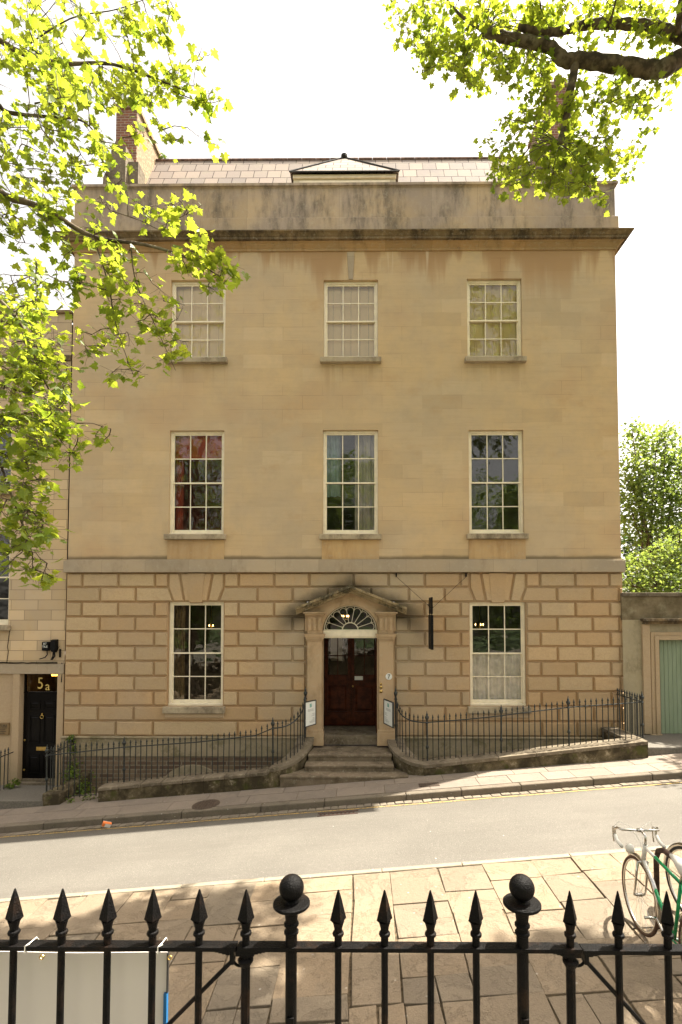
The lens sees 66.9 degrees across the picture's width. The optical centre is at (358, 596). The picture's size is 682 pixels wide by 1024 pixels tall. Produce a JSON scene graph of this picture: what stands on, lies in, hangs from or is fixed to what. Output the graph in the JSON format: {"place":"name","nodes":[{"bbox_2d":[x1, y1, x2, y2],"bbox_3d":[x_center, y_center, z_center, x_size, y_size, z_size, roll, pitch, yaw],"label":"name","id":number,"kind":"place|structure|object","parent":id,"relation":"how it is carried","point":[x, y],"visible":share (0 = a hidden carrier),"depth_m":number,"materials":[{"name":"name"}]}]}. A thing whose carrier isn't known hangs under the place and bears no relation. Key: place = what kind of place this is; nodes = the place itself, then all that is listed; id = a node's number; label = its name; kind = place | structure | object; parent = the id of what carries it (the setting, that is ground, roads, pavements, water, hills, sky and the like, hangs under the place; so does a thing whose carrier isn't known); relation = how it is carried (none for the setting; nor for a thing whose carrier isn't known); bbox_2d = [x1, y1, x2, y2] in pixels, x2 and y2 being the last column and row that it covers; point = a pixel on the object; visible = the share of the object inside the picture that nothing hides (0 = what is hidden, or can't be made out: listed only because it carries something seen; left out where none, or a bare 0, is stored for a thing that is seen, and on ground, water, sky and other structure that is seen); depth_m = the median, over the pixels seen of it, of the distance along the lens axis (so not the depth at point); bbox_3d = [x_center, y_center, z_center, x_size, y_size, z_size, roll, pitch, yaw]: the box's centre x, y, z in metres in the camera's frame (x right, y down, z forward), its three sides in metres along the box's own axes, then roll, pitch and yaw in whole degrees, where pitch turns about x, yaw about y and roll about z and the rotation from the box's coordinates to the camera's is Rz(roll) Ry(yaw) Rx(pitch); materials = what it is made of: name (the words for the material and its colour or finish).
{"place":"outdoors","nodes":[
{"label":"outdoors","id":0,"kind":"place"},
{"bbox_2d":[0,785,60,808],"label":"path","id":1,"kind":"structure","parent":0,"point":[23,796],"depth_m":11.39,"materials":[{"name":"stone"}]},
{"bbox_2d":[0,747,12,788],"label":"side railing","id":2,"kind":"object","parent":1,"relation":"on","point":[4,755],"visible":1,"depth_m":12.07,"materials":[{"name":"grey metal"}]},
{"bbox_2d":[4,778,20,789],"bbox_3d":[-8.158,4.499,12.156,0.280,0.476,0.367,-2,-3,40],"label":"weed clump","id":3,"kind":"object","parent":1,"relation":"on","point":[14,783],"visible":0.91,"depth_m":12.14,"materials":[{"name":"green plant"}]},
{"bbox_2d":[77,755,590,804],"bbox_3d":[0.091,4.131,11.383,48.000,4.336,2.734,0,-2,0],"label":"pavement bed","id":4,"kind":"object","parent":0,"point":[98,786],"depth_m":11.88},
{"bbox_2d":[98,736,313,801],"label":"dwarf wall","id":5,"kind":"structure","parent":4,"relation":"on","point":[229,781],"depth_m":10.97,"materials":[{"name":"stone"}]},
{"bbox_2d":[45,686,306,797],"bbox_3d":[-4.020,3.251,11.800,5.642,2.315,1.192,0,-2,0],"label":"area railing","id":6,"kind":"object","parent":5,"relation":"on","point":[59,749],"visible":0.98,"depth_m":11.25,"materials":[{"name":"grey metal"}]},
{"bbox_2d":[304,700,315,727],"bbox_3d":[-1.097,2.653,11.750,0.035,0.586,0.480,-1,-2,27],"label":"notice board","id":7,"kind":"object","parent":6,"relation":"attached to","point":[310,713],"visible":1,"depth_m":11.71,"materials":[{"name":"grey metal"}]},
{"bbox_2d":[387,727,647,775],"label":"dwarf wall","id":8,"kind":"structure","parent":4,"relation":"on","point":[634,747],"depth_m":10.93,"materials":[{"name":"stone"}]},
{"bbox_2d":[394,686,643,760],"bbox_3d":[3.522,2.836,11.759,5.388,1.526,1.187,0,-2,0],"label":"area railing","id":9,"kind":"object","parent":8,"relation":"on","point":[641,698],"visible":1,"depth_m":11.21,"materials":[{"name":"grey metal"}]},
{"bbox_2d":[383,699,393,727],"bbox_3d":[0.690,2.644,11.736,0.035,0.585,0.471,1,-2,-24],"label":"notice board","id":10,"kind":"object","parent":9,"relation":"attached to","point":[388,712],"visible":1,"depth_m":11.72,"materials":[{"name":"grey metal"}]},
{"bbox_2d":[0,850,681,1023],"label":"pavement","id":11,"kind":"structure","parent":0,"point":[555,881],"depth_m":4.82,"materials":[{"name":"beige stone"}]},
{"bbox_2d":[0,0,250,590],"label":"plane tree","id":12,"kind":"object","parent":11,"relation":"on","point":[56,90],"visible":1,"depth_m":5.97,"materials":[{"name":"green plant"}]},
{"bbox_2d":[381,0,681,216],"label":"plane tree","id":13,"kind":"object","parent":11,"relation":"on","point":[536,28],"visible":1,"depth_m":7.66,"materials":[{"name":"green plant"}]},
{"bbox_2d":[612,821,681,960],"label":"bicycle","id":14,"kind":"object","parent":11,"relation":"on","point":[641,859],"visible":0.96,"depth_m":4.57,"materials":[{"name":"silver metal"}]},
{"bbox_2d":[653,847,671,928],"bbox_3d":[2.717,2.661,4.339,0.046,0.874,0.768,0,-2,0],"label":"cycle stand","id":15,"kind":"object","parent":11,"relation":"on","point":[659,851],"visible":0.56,"depth_m":4.68,"materials":[{"name":"black metal"}]},
{"bbox_2d":[663,842,681,910],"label":"bicycle","id":16,"kind":"object","parent":11,"relation":"on","point":[674,847],"visible":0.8,"depth_m":4.99,"materials":[{"name":"silver metal"}]},
{"bbox_2d":[0,781,681,898],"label":"road","id":17,"kind":"structure","parent":0,"point":[303,843],"depth_m":7.81,"materials":[{"name":"grey asphalt"}]},
{"bbox_2d":[102,821,111,827],"bbox_3d":[-4.765,4.305,9.765,0.173,0.139,0.108,1,-2,-28],"label":"litter carton","id":18,"kind":"object","parent":17,"relation":"on","point":[106,824],"visible":1,"depth_m":9.73,"materials":[{"name":"orange cardboard"}]},
{"bbox_2d":[0,845,669,902],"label":"kerb","id":19,"kind":"structure","parent":17,"relation":"on","point":[347,873],"depth_m":6.16,"materials":[{"name":"grey stone"}]},
{"bbox_2d":[317,810,357,816],"bbox_3d":[-0.375,3.964,9.418,0.740,0.113,0.220,0,-2,0],"label":"drain grate","id":20,"kind":"object","parent":17,"relation":"on","point":[333,814],"visible":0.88,"depth_m":9.40,"materials":[{"name":"grey metal"}]},
{"bbox_2d":[0,779,681,836],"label":"gutter setts","id":21,"kind":"structure","parent":17,"relation":"on","point":[336,807],"depth_m":9.80,"materials":[{"name":"grey stone"}]},
{"bbox_2d":[0,782,681,837],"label":"road marking","id":22,"kind":"object","parent":17,"relation":"on","point":[343,809],"visible":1,"depth_m":9.65,"materials":[{"name":"yellow paint"}]},
{"bbox_2d":[0,753,681,823],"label":"pavement","id":23,"kind":"structure","parent":0,"point":[79,808],"depth_m":10.51,"materials":[{"name":"grey stone"}]},
{"bbox_2d":[42,772,91,805],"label":"stone block","id":24,"kind":"structure","parent":23,"relation":"on","point":[54,796],"depth_m":11.22,"materials":[{"name":"stone"}]},
{"bbox_2d":[65,793,97,803],"bbox_3d":[-5.954,4.460,11.110,0.769,0.442,0.204,0,-2,-13],"label":"weed clump","id":25,"kind":"object","parent":23,"relation":"on","point":[70,800],"visible":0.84,"depth_m":11.14,"materials":[{"name":"green plant"}]},
{"bbox_2d":[192,799,219,809],"bbox_3d":[-3.031,4.142,10.257,0.540,0.082,0.540,0,-2,0],"label":"manhole cover","id":26,"kind":"object","parent":23,"relation":"on","point":[205,804],"visible":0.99,"depth_m":10.24,"materials":[{"name":"metal"}]},
{"bbox_2d":[280,745,407,787],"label":"door steps","id":27,"kind":"structure","parent":23,"relation":"on","point":[329,764],"depth_m":11.24,"materials":[{"name":"stone"}]},
{"bbox_2d":[419,782,439,786],"bbox_3d":[1.419,3.776,10.339,0.400,0.067,0.220,0,-2,0],"label":"service cover","id":28,"kind":"object","parent":23,"relation":"on","point":[432,784],"visible":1,"depth_m":10.32,"materials":[{"name":"metal"}]},
{"bbox_2d":[0,0,681,592],"label":"sky","id":29,"kind":"structure","parent":0,"point":[300,78],"materials":[{"name":"white"}]},
{"bbox_2d":[95,858,678,1023],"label":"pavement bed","id":30,"kind":"object","parent":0,"point":[349,998],"depth_m":4.33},
{"bbox_3d":[0.012,3.271,1.391,28.000,2.670,0.530,0,-2,0],"label":"terrace wall","id":31,"kind":"object","parent":30,"relation":"on","visible":0},
{"bbox_2d":[0,874,681,1023],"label":"spiked railing","id":32,"kind":"object","parent":31,"relation":"on","point":[291,901],"visible":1,"depth_m":1.45,"materials":[{"name":"black metal"}]},
{"bbox_2d":[24,937,38,952],"bbox_3d":[-0.932,0.993,1.475,0.017,0.033,0.055,0,-2,0],"label":"cable tie","id":33,"kind":"object","parent":32,"relation":"on","point":[29,944],"visible":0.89,"depth_m":1.46,"materials":[{"name":"white plastic"}]},
{"bbox_2d":[0,951,171,1023],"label":"banner","id":34,"kind":"object","parent":32,"relation":"attached to","point":[36,995],"visible":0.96,"depth_m":1.51,"materials":[{"name":"white"}]},
{"bbox_2d":[635,733,681,755],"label":"path","id":35,"kind":"structure","parent":0,"point":[666,743],"depth_m":11.37,"materials":[{"name":"grey concrete"}]},
{"bbox_3d":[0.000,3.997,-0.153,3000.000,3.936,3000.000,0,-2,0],"label":"ground","id":36,"kind":"structure","parent":0,"visible":0},
{"bbox_2d":[0,310,72,785],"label":"neighbour house","id":37,"kind":"structure","parent":36,"relation":"on","point":[32,695],"depth_m":12.60,"materials":[{"name":"stone"}]},
{"bbox_2d":[0,723,9,734],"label":"wall plaque","id":38,"kind":"object","parent":37,"relation":"attached to","point":[4,728],"depth_m":12.46,"materials":[{"name":"brown metal"}]},
{"bbox_2d":[0,534,9,618],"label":"window","id":39,"kind":"structure","parent":37,"relation":"in","point":[4,585],"depth_m":15.04,"materials":[{"name":"white paint"}]},
{"bbox_2d":[0,433,10,483],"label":"window","id":40,"kind":"structure","parent":37,"relation":"in","point":[9,435],"depth_m":15.08,"materials":[{"name":"white paint"}]},
{"bbox_2d":[0,631,61,681],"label":"wall cable","id":41,"kind":"object","parent":37,"relation":"attached to","point":[31,662],"depth_m":12.49,"materials":[{"name":"black plastic"}]},
{"bbox_2d":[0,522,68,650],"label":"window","id":42,"kind":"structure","parent":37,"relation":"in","point":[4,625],"depth_m":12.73,"materials":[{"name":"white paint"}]},
{"bbox_2d":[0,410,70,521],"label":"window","id":43,"kind":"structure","parent":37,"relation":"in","point":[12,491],"depth_m":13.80,"materials":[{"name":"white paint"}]},
{"bbox_2d":[22,693,56,777],"bbox_3d":[-7.748,3.407,12.613,0.912,2.095,0.094,0,-2,0],"label":"door","id":44,"kind":"structure","parent":37,"relation":"in","point":[40,709],"depth_m":12.61,"materials":[{"name":"black wood"}]},
{"bbox_2d":[39,642,49,659],"bbox_3d":[-7.601,1.301,12.497,0.238,0.430,0.105,0,-2,0],"label":"junction box","id":45,"kind":"object","parent":37,"relation":"attached to","point":[46,646],"visible":1,"depth_m":12.46,"materials":[{"name":"black plastic"}]},
{"bbox_2d":[50,639,59,659],"bbox_3d":[-7.343,1.282,12.488,0.209,0.498,0.120,0,-2,0],"label":"junction box","id":46,"kind":"object","parent":37,"relation":"attached to","point":[54,646],"visible":1,"depth_m":12.45,"materials":[{"name":"black plastic"}]},
{"bbox_2d":[0,769,681,832],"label":"kerb","id":47,"kind":"structure","parent":36,"relation":"on","point":[349,800],"depth_m":9.94,"materials":[{"name":"stone"}]},
{"bbox_2d":[54,74,634,784],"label":"town house","id":48,"kind":"structure","parent":36,"relation":"on","point":[376,382],"depth_m":12.66,"materials":[{"name":"stone"}]},
{"bbox_2d":[59,735,95,794],"bbox_3d":[-6.495,4.046,11.868,1.279,1.554,0.680,-1,-2,27],"label":"climbing plant","id":49,"kind":"object","parent":48,"relation":"attached to","point":[82,791],"visible":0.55,"depth_m":12.02,"materials":[{"name":"green plant"}]},
{"bbox_2d":[158,153,167,158],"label":"roof weeds","id":50,"kind":"object","parent":48,"relation":"on","point":[164,156],"visible":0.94,"depth_m":16.50,"materials":[{"name":"green plant"}]},
{"bbox_2d":[166,765,213,775],"bbox_3d":[-3.970,4.476,12.342,1.607,0.930,0.055,0,-2,0],"label":"basement window","id":51,"kind":"structure","parent":48,"relation":"in","point":[187,767],"depth_m":12.33,"materials":[{"name":"stone"}]},
{"bbox_2d":[162,602,225,713],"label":"window","id":52,"kind":"structure","parent":48,"relation":"in","point":[195,648],"depth_m":15.23,"materials":[{"name":"white paint"}]},
{"bbox_2d":[164,432,226,539],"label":"window","id":53,"kind":"structure","parent":48,"relation":"in","point":[197,458],"depth_m":12.93,"materials":[{"name":"white paint"}]},
{"bbox_2d":[168,282,227,363],"bbox_3d":[-3.980,-6.821,12.872,1.515,2.140,0.380,0,-2,0],"label":"window","id":54,"kind":"structure","parent":48,"relation":"in","point":[203,324],"depth_m":13.02,"materials":[{"name":"white paint"}]},
{"bbox_2d":[324,638,350,725],"bbox_3d":[-0.537,2.133,13.458,0.688,2.416,0.050,0,-2,0],"label":"door","id":55,"kind":"structure","parent":48,"relation":"in","point":[337,687],"depth_m":13.43,"materials":[{"name":"brown wood"}]},
{"bbox_2d":[319,431,380,539],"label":"window","id":56,"kind":"structure","parent":48,"relation":"in","point":[350,458],"depth_m":12.96,"materials":[{"name":"white paint"}]},
{"bbox_2d":[320,282,380,363],"bbox_3d":[-0.188,-6.810,12.841,1.497,2.123,0.380,0,-2,0],"label":"window","id":57,"kind":"structure","parent":48,"relation":"in","point":[350,308],"depth_m":12.98,"materials":[{"name":"white paint"}]},
{"bbox_2d":[351,638,374,725],"bbox_3d":[0.157,2.131,13.418,0.688,2.416,0.120,0,-2,0],"label":"door","id":58,"kind":"structure","parent":48,"relation":"in","point":[362,685],"depth_m":13.42,"materials":[{"name":"brown wood"}]},
{"bbox_2d":[375,638,376,732],"bbox_3d":[0.448,2.171,12.998,0.030,2.326,0.750,0,-2,0],"label":"outer door","id":59,"kind":"structure","parent":48,"relation":"in","point":[375,638],"depth_m":12.67,"materials":[{"name":"brown wood"}]},
{"bbox_2d":[386,673,391,679],"bbox_3d":[0.725,1.896,12.259,0.156,0.156,0.025,0,-2,0],"label":"number plaque","id":60,"kind":"object","parent":48,"relation":"attached to","point":[388,676],"visible":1,"depth_m":12.25,"materials":[{"name":"white ceramic"}]},
{"bbox_2d":[396,573,466,649],"bbox_3d":[1.753,0.323,12.183,1.708,1.813,0.640,0,-2,0],"label":"hanging sign","id":61,"kind":"object","parent":48,"relation":"attached to","point":[430,633],"visible":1,"depth_m":11.92,"materials":[{"name":"black plastic"}]},
{"bbox_2d":[475,606,483,628],"bbox_3d":[3.264,0.405,13.841,0.232,0.900,0.206,0,-2,0],"label":"chandelier","id":62,"kind":"object","parent":48,"relation":"hanging from","point":[479,627],"visible":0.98,"depth_m":13.86,"materials":[{"name":"gold metal"}]},
{"bbox_2d":[464,280,526,363],"bbox_3d":[3.368,-6.818,12.814,1.503,2.143,0.380,0,-2,0],"label":"window","id":63,"kind":"structure","parent":48,"relation":"in","point":[493,307],"depth_m":12.96,"materials":[{"name":"white paint"}]},
{"bbox_2d":[466,431,528,538],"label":"window","id":64,"kind":"structure","parent":48,"relation":"in","point":[495,457],"depth_m":15.37,"materials":[{"name":"white paint"}]},
{"bbox_2d":[467,602,531,713],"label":"window","id":65,"kind":"structure","parent":48,"relation":"in","point":[497,649],"depth_m":12.64,"materials":[{"name":"white paint"}]},
{"bbox_2d":[618,416,681,591],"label":"garden tree","id":66,"kind":"object","parent":36,"relation":"on","point":[638,488],"visible":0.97,"depth_m":17.18,"materials":[{"name":"green plant"}]},
{"bbox_2d":[620,593,681,734],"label":"garden wall","id":67,"kind":"structure","parent":36,"relation":"on","point":[652,643],"depth_m":12.32,"materials":[{"name":"stone"}]},
{"bbox_2d":[620,504,681,592],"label":"garden tree","id":68,"kind":"object","parent":36,"relation":"on","point":[624,548],"visible":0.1,"depth_m":18.98,"materials":[{"name":"green plant"}]},
{"bbox_2d":[621,521,681,592],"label":"garden shrub","id":69,"kind":"object","parent":36,"relation":"on","point":[665,556],"visible":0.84,"depth_m":14.43,"materials":[{"name":"green plant"}]}
]}

